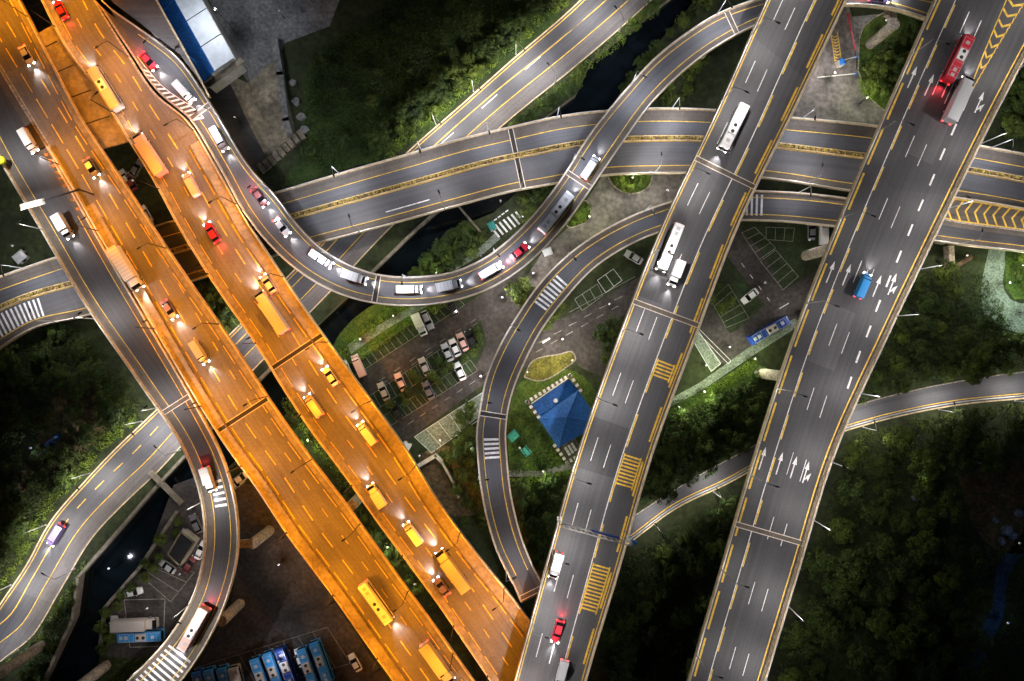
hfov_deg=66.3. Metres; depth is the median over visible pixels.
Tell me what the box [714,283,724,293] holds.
tree
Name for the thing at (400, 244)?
river wall
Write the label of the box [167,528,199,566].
shed
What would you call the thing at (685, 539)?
tree
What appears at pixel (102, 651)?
tree
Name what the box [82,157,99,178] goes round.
car
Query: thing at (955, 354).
tree
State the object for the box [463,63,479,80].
tree
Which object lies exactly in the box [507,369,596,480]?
garden lawn
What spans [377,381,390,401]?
car
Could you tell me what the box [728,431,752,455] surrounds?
tree
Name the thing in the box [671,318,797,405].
park path
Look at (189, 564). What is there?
car
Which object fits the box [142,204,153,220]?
car
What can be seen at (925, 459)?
tree
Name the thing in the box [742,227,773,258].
bay lines
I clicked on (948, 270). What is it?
tree
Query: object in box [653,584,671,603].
tree
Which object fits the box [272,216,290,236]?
car
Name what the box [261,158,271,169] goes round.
concrete block
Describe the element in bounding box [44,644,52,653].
tree
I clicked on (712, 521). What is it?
tree
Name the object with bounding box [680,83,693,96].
tree
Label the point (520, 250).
car
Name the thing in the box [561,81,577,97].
tree
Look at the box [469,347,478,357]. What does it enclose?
bush
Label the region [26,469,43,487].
tree
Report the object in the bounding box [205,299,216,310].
tree
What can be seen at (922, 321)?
tree
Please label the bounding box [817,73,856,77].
barrier gate
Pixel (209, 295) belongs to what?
tree
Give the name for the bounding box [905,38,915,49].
tree
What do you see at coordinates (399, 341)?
bay lines
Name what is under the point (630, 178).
tree
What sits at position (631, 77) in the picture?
tree
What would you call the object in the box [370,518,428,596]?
hedge
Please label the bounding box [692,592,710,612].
tree
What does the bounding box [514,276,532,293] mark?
tree
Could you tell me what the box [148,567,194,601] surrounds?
bay lines
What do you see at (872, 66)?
tree
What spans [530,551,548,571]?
tree
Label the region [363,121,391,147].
tree
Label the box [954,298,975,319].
tree
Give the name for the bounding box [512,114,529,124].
tree
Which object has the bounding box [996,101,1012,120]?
tree
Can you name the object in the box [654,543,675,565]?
tree
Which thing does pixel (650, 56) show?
tree
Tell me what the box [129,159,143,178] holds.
car
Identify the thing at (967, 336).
tree
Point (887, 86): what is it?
tree
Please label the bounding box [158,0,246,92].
warehouse
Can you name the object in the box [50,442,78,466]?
tree
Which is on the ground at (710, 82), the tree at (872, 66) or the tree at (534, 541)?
the tree at (534, 541)
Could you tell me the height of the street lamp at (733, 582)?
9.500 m
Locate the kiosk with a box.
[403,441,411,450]
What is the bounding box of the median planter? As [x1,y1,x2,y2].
[0,135,1023,309]
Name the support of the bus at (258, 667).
on the depot yard at (289, 597)
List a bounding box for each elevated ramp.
[0,67,273,680]
[96,0,932,305]
[476,190,1023,602]
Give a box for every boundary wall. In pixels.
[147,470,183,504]
[417,453,459,497]
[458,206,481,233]
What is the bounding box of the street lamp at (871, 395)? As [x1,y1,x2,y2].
[859,393,880,396]
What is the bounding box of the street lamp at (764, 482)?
[749,474,779,487]
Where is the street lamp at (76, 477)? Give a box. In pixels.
[69,472,89,489]
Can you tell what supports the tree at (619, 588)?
on the ground at (710, 82)
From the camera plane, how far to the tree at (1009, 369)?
186.90 m
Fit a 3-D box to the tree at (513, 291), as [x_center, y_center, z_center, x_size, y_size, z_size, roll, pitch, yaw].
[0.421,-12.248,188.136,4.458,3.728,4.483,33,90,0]
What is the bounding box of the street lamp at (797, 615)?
[787,605,804,621]
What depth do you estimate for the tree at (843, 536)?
185.80 m
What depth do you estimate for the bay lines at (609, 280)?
189.97 m
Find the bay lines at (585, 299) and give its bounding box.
[574,284,601,310]
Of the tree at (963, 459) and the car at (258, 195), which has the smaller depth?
the car at (258, 195)
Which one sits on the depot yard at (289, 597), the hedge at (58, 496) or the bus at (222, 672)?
the bus at (222, 672)
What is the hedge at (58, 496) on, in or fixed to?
on the ground at (710, 82)
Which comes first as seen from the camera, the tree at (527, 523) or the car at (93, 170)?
the car at (93, 170)
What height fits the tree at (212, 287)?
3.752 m
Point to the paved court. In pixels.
(994, 268)
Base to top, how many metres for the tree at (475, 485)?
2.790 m
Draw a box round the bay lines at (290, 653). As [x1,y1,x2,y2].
[194,627,350,680]
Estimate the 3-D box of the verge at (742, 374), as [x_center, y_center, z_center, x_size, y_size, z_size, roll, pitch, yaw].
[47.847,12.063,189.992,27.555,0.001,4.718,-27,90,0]
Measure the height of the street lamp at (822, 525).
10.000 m
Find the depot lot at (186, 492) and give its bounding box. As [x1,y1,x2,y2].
[106,478,202,660]
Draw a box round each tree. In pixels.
[0,343,20,375]
[0,410,24,444]
[0,502,31,537]
[0,528,16,558]
[16,669,27,680]
[24,639,36,648]
[24,660,39,674]
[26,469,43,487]
[29,442,56,466]
[30,341,55,366]
[37,460,74,493]
[38,360,71,391]
[41,620,52,632]
[44,323,66,343]
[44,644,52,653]
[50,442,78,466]
[50,603,61,614]
[56,622,66,632]
[61,594,74,607]
[64,339,89,361]
[66,582,76,591]
[71,420,95,444]
[77,356,106,384]
[93,374,131,409]
[93,397,127,429]
[93,620,109,635]
[94,642,108,655]
[99,606,111,618]
[102,631,116,645]
[112,601,123,611]
[116,588,126,599]
[124,581,136,592]
[138,557,149,568]
[138,572,150,584]
[147,563,160,573]
[153,532,168,546]
[154,552,164,562]
[172,516,182,526]
[172,529,179,538]
[195,284,206,295]
[204,288,217,301]
[205,278,215,290]
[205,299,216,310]
[216,294,224,306]
[217,301,233,319]
[218,314,226,324]
[223,325,230,333]
[228,313,240,327]
[300,145,316,160]
[336,131,350,146]
[339,491,351,501]
[353,504,362,516]
[359,514,367,522]
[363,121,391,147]
[365,93,379,108]
[365,156,378,164]
[365,526,372,536]
[370,530,382,542]
[371,64,383,76]
[371,518,379,527]
[382,548,391,560]
[384,538,394,551]
[385,138,396,151]
[390,101,411,124]
[390,559,401,569]
[392,121,407,136]
[393,548,401,557]
[404,574,414,584]
[406,65,412,73]
[406,88,427,110]
[406,105,423,119]
[406,117,422,133]
[407,266,423,275]
[410,583,422,594]
[419,252,433,268]
[424,86,441,103]
[427,104,439,116]
[428,71,449,93]
[429,261,445,274]
[431,236,451,257]
[437,48,444,55]
[438,89,452,105]
[441,249,455,264]
[444,62,460,78]
[444,446,462,464]
[445,227,461,243]
[447,247,466,266]
[449,483,462,496]
[452,76,466,90]
[452,431,467,448]
[453,235,471,249]
[453,407,472,426]
[453,467,468,483]
[456,220,476,238]
[459,496,471,509]
[461,423,475,440]
[462,52,474,65]
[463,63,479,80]
[463,399,477,412]
[463,438,476,456]
[463,456,475,468]
[464,243,479,259]
[469,482,479,491]
[474,39,493,58]
[474,230,488,244]
[475,516,487,530]
[478,62,489,73]
[486,45,504,63]
[490,28,504,45]
[496,11,520,36]
[501,31,519,50]
[504,281,521,297]
[511,288,526,305]
[512,27,524,40]
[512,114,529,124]
[513,477,531,494]
[514,8,532,26]
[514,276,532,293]
[516,191,529,206]
[516,210,530,223]
[518,490,541,514]
[518,510,539,534]
[524,532,545,553]
[525,187,543,203]
[525,202,536,214]
[526,106,540,120]
[529,0,545,15]
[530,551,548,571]
[537,471,561,495]
[537,512,558,535]
[538,96,553,111]
[538,185,551,194]
[542,318,552,330]
[545,0,560,8]
[546,85,563,103]
[549,309,559,321]
[551,483,566,505]
[558,298,571,312]
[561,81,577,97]
[571,78,582,88]
[572,66,585,79]
[575,209,585,219]
[581,202,591,212]
[592,323,609,342]
[598,338,614,353]
[600,352,611,364]
[603,328,618,343]
[604,314,621,329]
[613,573,630,598]
[614,175,625,186]
[615,607,638,631]
[618,81,629,93]
[621,179,634,194]
[625,71,636,82]
[625,175,635,183]
[627,15,641,30]
[628,570,654,595]
[633,54,651,72]
[634,176,646,188]
[635,600,658,623]
[636,10,646,21]
[639,480,659,504]
[642,50,655,58]
[643,0,660,17]
[649,39,664,55]
[650,478,678,506]
[652,441,672,463]
[653,459,676,481]
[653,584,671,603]
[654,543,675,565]
[658,91,674,106]
[662,423,687,449]
[663,81,674,93]
[663,563,683,585]
[665,27,675,37]
[671,441,689,459]
[672,94,685,106]
[672,408,698,433]
[674,11,690,28]
[675,458,703,487]
[676,528,696,548]
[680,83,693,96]
[681,658,692,676]
[682,71,695,83]
[685,420,706,443]
[685,553,710,578]
[688,6,701,18]
[689,60,702,73]
[691,628,700,645]
[692,0,703,5]
[692,433,718,459]
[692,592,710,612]
[693,454,717,479]
[697,409,720,433]
[698,54,710,65]
[698,530,726,558]
[702,509,724,530]
[703,0,715,10]
[705,392,730,416]
[708,437,732,461]
[709,422,732,444]
[710,294,717,304]
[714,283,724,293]
[716,303,728,314]
[718,496,739,522]
[724,295,735,307]
[726,399,744,418]
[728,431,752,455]
[733,375,757,400]
[735,409,759,431]
[746,390,769,416]
[750,364,768,386]
[778,667,803,680]
[780,620,820,661]
[798,595,831,629]
[800,548,833,581]
[803,656,825,680]
[813,617,847,649]
[822,572,858,610]
[828,517,855,544]
[830,548,870,585]
[835,473,868,505]
[840,439,870,470]
[843,604,865,628]
[844,640,878,676]
[848,577,873,602]
[858,388,868,404]
[860,498,888,525]
[862,60,879,77]
[865,76,882,94]
[865,607,895,638]
[866,450,893,477]
[866,531,896,563]
[869,369,886,388]
[869,655,896,680]
[871,45,895,71]
[872,477,901,503]
[874,69,892,83]
[874,582,899,605]
[879,88,892,107]
[880,78,894,94]
[882,43,898,57]
[882,424,916,457]
[884,623,919,660]
[885,555,915,584]
[887,70,899,85]
[888,354,908,375]
[888,510,915,534]
[889,52,905,73]
[891,375,911,394]
[892,33,911,53]
[894,328,910,345]
[895,308,911,329]
[897,46,910,63]
[901,597,930,628]
[902,17,921,35]
[903,31,916,42]
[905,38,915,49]
[905,528,941,566]
[906,574,931,596]
[907,337,932,361]
[907,446,944,481]
[909,309,933,333]
[911,478,936,503]
[913,272,929,292]
[914,622,940,647]
[915,362,935,382]
[915,507,938,528]
[916,291,940,314]
[924,422,965,459]
[927,320,948,340]
[931,258,960,285]
[933,487,970,522]
[933,563,965,594]
[935,298,955,318]
[937,362,959,382]
[945,283,963,299]
[946,345,964,362]
[946,445,978,476]
[949,407,986,445]
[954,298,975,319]
[954,326,976,346]
[957,356,987,384]
[966,431,998,459]
[969,341,997,367]
[978,310,1005,335]
[980,365,995,378]
[986,331,1012,358]
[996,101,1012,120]
[1000,359,1020,376]
[1001,114,1023,138]
[1002,88,1011,103]
[1003,415,1023,452]
[1008,332,1023,355]
[1009,74,1023,96]
[1009,89,1023,116]
[1011,270,1023,281]
[1014,252,1023,263]
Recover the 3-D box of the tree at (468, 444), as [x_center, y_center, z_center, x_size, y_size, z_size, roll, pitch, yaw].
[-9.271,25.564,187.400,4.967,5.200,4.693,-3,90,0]
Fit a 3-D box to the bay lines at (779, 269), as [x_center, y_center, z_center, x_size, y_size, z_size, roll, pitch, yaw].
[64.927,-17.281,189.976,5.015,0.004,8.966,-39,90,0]
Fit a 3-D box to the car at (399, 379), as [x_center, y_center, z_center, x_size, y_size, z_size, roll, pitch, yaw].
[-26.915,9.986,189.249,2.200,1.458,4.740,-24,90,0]
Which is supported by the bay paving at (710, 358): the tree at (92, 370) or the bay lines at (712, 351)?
the bay lines at (712, 351)
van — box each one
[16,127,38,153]
[46,523,65,546]
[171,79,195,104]
[182,172,201,197]
[188,340,209,364]
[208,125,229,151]
[303,393,324,417]
[308,249,333,268]
[350,354,366,377]
[356,421,377,445]
[396,284,421,294]
[402,521,423,546]
[478,261,503,279]
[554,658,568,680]
[580,155,599,180]
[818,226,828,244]
[853,272,872,298]
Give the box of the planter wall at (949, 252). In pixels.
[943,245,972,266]
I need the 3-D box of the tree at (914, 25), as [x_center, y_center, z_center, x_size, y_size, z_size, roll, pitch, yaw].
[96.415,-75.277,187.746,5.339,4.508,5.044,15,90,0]
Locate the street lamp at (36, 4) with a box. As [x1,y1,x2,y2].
[30,3,55,26]
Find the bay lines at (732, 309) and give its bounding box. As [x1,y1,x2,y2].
[711,284,748,327]
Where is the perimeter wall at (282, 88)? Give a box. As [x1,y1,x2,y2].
[270,37,293,136]
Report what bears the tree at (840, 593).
on the ground at (710, 82)
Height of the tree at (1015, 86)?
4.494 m
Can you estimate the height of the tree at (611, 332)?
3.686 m
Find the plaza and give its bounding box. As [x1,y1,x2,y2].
[524,175,684,286]
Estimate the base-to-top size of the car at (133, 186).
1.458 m
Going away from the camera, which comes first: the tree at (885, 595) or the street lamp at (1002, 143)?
the street lamp at (1002, 143)
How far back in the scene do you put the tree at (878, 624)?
185.61 m
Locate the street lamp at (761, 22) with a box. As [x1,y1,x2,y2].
[751,17,779,34]
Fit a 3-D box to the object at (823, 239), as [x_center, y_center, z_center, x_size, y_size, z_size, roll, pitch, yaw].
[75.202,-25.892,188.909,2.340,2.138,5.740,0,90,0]
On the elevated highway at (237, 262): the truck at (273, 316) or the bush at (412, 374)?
the truck at (273, 316)
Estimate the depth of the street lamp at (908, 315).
161.08 m
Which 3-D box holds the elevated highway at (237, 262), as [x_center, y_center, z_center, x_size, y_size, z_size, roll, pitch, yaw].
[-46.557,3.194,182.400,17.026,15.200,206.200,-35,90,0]
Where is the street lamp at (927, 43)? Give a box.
[911,38,949,54]
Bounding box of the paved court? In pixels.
[981,249,1023,333]
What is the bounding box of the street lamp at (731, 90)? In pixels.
[722,86,748,100]
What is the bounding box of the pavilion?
[525,373,590,464]
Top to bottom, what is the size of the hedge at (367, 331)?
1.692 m
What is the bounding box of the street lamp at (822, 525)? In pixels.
[812,519,831,530]
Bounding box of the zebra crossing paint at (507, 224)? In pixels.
[493,210,520,237]
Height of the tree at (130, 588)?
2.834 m
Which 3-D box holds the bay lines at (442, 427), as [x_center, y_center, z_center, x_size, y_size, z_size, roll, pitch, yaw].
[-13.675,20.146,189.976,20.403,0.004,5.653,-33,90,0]
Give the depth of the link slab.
176.10 m
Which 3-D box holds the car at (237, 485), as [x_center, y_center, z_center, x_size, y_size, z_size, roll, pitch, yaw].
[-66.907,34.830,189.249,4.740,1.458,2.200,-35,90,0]
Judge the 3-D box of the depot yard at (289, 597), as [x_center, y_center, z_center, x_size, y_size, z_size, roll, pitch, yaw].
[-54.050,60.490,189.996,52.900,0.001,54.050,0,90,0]
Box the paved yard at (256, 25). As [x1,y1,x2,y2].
[210,0,338,82]
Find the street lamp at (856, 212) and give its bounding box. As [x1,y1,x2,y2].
[841,210,875,217]
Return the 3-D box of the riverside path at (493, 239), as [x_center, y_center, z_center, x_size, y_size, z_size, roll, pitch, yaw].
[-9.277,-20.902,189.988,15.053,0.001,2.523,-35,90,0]
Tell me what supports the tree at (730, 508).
on the ground at (710, 82)
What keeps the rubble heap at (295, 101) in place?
on the ground at (710, 82)
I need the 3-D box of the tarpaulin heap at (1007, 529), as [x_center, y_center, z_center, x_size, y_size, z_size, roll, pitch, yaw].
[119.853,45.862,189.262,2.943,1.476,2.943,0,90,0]
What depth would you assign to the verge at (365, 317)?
189.99 m
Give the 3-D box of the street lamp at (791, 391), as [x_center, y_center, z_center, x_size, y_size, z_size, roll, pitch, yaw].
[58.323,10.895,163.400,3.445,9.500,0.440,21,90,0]
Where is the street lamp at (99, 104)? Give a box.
[90,91,112,112]
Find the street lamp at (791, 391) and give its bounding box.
[776,388,807,397]
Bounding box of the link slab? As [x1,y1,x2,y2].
[38,25,128,148]
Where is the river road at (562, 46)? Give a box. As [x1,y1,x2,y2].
[0,0,651,660]
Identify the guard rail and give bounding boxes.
[847,13,855,50]
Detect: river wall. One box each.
[44,485,158,677]
[98,510,177,645]
[156,368,270,485]
[370,212,438,272]
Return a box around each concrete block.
[256,162,267,173]
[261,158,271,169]
[266,154,276,165]
[272,150,281,161]
[276,146,286,156]
[281,142,291,152]
[286,137,296,148]
[291,133,301,144]
[296,129,305,140]
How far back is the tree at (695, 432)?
186.25 m
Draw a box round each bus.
[86,65,124,112]
[117,627,164,642]
[175,604,211,652]
[190,667,204,680]
[202,665,218,680]
[215,663,229,680]
[227,663,244,680]
[248,654,270,680]
[261,648,284,680]
[273,643,299,680]
[295,644,320,680]
[307,638,334,680]
[358,579,394,625]
[537,190,575,234]
[655,222,684,272]
[716,102,749,152]
[746,314,790,344]
[939,33,975,84]
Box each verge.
[333,304,440,365]
[667,356,757,415]
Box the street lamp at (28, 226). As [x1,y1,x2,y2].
[17,217,41,229]
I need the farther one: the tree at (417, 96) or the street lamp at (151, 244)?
the tree at (417, 96)
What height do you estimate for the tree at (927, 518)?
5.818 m
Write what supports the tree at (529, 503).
on the ground at (710, 82)
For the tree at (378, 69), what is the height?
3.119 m
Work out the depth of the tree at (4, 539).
184.67 m
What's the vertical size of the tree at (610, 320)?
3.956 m
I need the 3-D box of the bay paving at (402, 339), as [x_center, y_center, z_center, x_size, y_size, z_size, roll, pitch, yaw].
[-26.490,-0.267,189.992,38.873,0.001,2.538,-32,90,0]
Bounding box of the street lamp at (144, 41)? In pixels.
[142,36,168,50]
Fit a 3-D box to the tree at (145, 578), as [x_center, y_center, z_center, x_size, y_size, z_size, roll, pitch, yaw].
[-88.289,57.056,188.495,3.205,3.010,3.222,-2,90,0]
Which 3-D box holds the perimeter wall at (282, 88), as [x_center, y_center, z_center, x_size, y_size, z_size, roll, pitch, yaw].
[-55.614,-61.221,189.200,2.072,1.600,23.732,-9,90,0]
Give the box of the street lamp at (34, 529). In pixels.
[24,524,46,541]
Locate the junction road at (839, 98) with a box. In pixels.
[792,7,883,124]
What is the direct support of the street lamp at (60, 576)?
on the ground at (710, 82)
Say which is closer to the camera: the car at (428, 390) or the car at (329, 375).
the car at (329, 375)
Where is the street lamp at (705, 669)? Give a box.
[696,654,722,678]
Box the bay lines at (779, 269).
[760,250,797,289]
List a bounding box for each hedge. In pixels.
[0,400,137,577]
[0,411,137,592]
[0,561,87,680]
[281,398,354,493]
[339,302,449,361]
[351,303,446,365]
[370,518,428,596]
[382,0,568,158]
[508,1,660,125]
[509,470,565,486]
[571,216,585,224]
[703,357,753,395]
[845,403,1023,444]
[858,78,874,100]
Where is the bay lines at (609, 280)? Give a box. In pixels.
[597,269,621,291]
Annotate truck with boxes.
[50,212,73,239]
[105,244,144,290]
[110,616,158,632]
[130,131,168,177]
[198,466,216,492]
[252,289,289,334]
[340,268,367,284]
[367,483,386,509]
[411,312,427,336]
[418,639,455,680]
[433,548,470,594]
[435,279,462,292]
[548,551,563,578]
[667,259,685,286]
[941,74,976,124]
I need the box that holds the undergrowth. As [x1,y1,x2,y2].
[0,0,1023,680]
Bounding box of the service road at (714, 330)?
[699,227,816,363]
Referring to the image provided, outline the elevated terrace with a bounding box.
[111,0,210,97]
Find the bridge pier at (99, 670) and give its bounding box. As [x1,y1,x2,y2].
[78,660,110,680]
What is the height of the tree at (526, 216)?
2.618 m
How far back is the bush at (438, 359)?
188.63 m
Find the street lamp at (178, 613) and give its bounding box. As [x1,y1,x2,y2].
[172,604,189,623]
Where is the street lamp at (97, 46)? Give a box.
[94,41,128,56]
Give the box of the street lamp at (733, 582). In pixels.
[721,569,749,588]
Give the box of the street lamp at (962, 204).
[948,196,974,209]
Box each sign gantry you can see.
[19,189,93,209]
[557,517,636,546]
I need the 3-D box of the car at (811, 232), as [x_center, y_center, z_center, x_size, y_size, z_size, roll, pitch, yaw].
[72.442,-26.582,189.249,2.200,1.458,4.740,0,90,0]
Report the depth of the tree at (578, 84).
188.01 m
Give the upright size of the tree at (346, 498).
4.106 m
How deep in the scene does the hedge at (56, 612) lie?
189.26 m
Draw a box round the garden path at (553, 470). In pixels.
[509,464,572,476]
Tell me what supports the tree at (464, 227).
on the ground at (710, 82)
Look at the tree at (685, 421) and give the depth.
185.41 m
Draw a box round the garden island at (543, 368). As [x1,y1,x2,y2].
[524,351,575,380]
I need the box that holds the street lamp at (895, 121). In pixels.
[878,119,914,130]
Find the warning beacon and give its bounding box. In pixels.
[0,156,7,164]
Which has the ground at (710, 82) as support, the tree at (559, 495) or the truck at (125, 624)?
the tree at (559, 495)
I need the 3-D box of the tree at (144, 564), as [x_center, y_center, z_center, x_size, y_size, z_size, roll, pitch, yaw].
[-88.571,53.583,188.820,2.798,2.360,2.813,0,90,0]
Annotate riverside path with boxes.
[347,305,428,353]
[446,233,500,271]
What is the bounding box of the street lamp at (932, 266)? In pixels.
[918,260,942,269]
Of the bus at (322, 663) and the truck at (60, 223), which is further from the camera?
the bus at (322, 663)
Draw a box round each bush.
[385,399,394,408]
[398,392,405,399]
[400,397,409,406]
[403,384,410,392]
[407,369,417,379]
[413,389,420,397]
[414,374,422,383]
[426,369,437,380]
[433,356,442,364]
[435,376,442,384]
[438,367,447,375]
[441,360,448,368]
[448,362,454,369]
[460,353,468,362]
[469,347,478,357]
[472,344,480,350]
[473,326,479,332]
[474,332,482,339]
[476,340,483,346]
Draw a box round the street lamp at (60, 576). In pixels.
[41,568,75,579]
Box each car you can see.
[18,44,34,66]
[52,0,69,20]
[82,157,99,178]
[110,615,117,634]
[119,168,127,181]
[125,586,143,597]
[126,172,138,191]
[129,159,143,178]
[138,51,158,70]
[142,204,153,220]
[158,558,177,574]
[161,299,178,319]
[181,554,196,574]
[189,513,202,533]
[193,540,202,560]
[203,221,220,243]
[232,471,247,483]
[233,481,244,488]
[250,187,268,207]
[259,273,276,294]
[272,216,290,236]
[293,648,301,667]
[321,365,338,386]
[347,652,362,672]
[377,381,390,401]
[390,402,402,421]
[394,372,406,391]
[417,356,430,376]
[420,309,434,330]
[421,380,434,400]
[432,576,450,596]
[440,342,453,361]
[446,301,458,316]
[448,337,461,357]
[453,361,466,381]
[455,332,468,351]
[464,329,477,347]
[509,242,529,260]
[551,619,564,642]
[624,250,643,264]
[740,287,758,304]
[807,225,816,239]
[867,0,888,4]
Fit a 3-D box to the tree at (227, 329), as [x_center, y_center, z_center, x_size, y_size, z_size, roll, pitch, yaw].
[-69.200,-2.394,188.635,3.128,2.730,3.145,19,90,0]
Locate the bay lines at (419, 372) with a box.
[371,328,480,407]
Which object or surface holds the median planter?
on the elevated highway at (544, 169)
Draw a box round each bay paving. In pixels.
[350,299,471,374]
[370,321,484,424]
[415,393,481,451]
[570,267,626,311]
[694,332,720,371]
[709,258,761,330]
[742,225,819,288]
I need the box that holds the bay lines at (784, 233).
[766,227,794,241]
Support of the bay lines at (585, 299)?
on the bay paving at (614, 279)
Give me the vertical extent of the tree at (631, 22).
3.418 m
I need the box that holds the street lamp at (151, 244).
[136,243,166,249]
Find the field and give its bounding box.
[285,0,558,186]
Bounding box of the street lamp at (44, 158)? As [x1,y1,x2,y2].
[34,146,59,164]
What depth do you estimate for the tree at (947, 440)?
183.87 m
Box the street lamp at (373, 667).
[370,657,381,675]
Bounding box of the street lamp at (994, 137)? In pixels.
[979,127,1007,144]
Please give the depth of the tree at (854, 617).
186.81 m
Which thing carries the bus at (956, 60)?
on the elevated highway at (906, 184)
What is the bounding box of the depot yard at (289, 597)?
[191,483,386,680]
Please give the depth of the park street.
189.99 m
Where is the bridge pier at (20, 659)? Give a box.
[0,640,46,678]
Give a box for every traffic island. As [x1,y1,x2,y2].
[566,200,590,227]
[607,175,652,193]
[858,12,920,109]
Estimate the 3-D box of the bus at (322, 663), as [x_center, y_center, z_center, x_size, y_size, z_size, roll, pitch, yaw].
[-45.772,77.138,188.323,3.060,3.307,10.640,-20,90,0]
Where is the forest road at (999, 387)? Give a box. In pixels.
[627,371,1023,543]
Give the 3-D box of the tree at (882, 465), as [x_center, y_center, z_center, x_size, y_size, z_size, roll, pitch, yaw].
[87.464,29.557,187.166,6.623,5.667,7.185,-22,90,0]
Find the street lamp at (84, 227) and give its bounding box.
[74,216,97,230]
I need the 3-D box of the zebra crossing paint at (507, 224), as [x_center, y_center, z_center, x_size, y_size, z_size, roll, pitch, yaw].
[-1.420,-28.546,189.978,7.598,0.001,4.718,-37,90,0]
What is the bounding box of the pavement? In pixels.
[852,14,878,55]
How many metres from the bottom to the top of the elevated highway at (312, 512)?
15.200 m
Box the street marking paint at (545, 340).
[379,32,840,423]
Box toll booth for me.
[836,58,845,67]
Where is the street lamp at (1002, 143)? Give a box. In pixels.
[990,139,1013,150]
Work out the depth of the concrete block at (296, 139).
188.95 m
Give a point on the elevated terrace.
(150, 15)
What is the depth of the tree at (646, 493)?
186.30 m
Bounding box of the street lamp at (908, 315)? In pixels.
[896,310,919,316]
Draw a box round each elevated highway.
[0,0,474,680]
[0,107,1023,349]
[41,0,529,680]
[514,0,846,680]
[687,0,1023,680]
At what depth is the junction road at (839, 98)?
190.00 m
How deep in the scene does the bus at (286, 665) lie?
186.96 m
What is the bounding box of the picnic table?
[520,445,531,456]
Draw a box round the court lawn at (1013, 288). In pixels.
[1005,251,1023,298]
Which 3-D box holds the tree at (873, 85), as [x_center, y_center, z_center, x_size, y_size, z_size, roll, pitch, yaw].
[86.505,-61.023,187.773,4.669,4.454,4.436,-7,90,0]
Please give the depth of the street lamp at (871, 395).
162.06 m
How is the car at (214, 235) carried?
on the elevated highway at (237, 262)
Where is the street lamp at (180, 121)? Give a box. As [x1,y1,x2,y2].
[163,119,194,130]
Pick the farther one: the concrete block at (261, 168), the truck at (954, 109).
the concrete block at (261, 168)
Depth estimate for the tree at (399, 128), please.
187.54 m
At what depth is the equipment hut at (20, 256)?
188.20 m
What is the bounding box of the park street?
[391,277,639,441]
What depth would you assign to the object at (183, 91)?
173.87 m
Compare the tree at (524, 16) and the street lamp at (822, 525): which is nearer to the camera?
the street lamp at (822, 525)
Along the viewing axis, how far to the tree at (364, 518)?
188.76 m
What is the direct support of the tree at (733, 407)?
on the ground at (710, 82)
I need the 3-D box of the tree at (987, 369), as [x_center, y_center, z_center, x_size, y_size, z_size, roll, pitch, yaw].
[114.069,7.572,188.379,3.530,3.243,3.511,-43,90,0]
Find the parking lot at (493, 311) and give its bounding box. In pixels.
[356,271,523,394]
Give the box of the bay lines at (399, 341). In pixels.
[351,303,463,374]
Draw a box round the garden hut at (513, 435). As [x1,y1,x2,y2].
[507,430,518,441]
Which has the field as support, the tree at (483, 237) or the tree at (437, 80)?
the tree at (437, 80)
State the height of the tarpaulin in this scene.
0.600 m
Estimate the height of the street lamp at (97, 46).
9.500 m
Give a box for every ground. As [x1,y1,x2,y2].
[0,0,1023,680]
[18,380,115,492]
[417,445,481,516]
[958,458,1023,553]
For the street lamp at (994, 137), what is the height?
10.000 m
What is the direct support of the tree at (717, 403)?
on the ground at (710, 82)
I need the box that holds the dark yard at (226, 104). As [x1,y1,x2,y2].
[204,83,268,170]
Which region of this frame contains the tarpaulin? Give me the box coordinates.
[43,437,55,447]
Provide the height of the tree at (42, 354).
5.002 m
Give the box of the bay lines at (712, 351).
[694,332,720,370]
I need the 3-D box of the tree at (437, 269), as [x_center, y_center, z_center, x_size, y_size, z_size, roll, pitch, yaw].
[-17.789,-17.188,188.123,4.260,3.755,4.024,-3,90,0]
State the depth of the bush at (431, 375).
188.26 m
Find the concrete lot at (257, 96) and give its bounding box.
[205,53,295,170]
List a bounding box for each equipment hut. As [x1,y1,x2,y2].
[12,249,29,263]
[542,247,552,256]
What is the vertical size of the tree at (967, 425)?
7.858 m
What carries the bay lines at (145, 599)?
on the depot lot at (186, 492)
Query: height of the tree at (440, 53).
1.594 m
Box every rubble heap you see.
[289,79,296,85]
[291,97,299,106]
[296,113,306,120]
[300,125,309,133]
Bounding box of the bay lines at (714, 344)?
[698,329,730,363]
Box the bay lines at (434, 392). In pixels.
[384,360,477,424]
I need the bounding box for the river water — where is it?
[49,0,693,680]
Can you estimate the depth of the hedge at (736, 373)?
189.38 m
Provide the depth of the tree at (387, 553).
187.51 m
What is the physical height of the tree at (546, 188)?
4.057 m
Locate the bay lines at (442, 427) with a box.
[414,394,479,452]
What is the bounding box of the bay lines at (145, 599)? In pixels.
[124,599,164,647]
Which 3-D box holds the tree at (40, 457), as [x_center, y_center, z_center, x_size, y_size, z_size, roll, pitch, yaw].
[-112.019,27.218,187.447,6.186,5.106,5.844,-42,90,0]
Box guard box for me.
[487,220,496,231]
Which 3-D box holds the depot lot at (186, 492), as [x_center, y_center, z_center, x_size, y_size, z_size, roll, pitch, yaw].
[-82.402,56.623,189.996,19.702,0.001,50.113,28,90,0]
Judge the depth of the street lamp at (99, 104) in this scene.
168.90 m

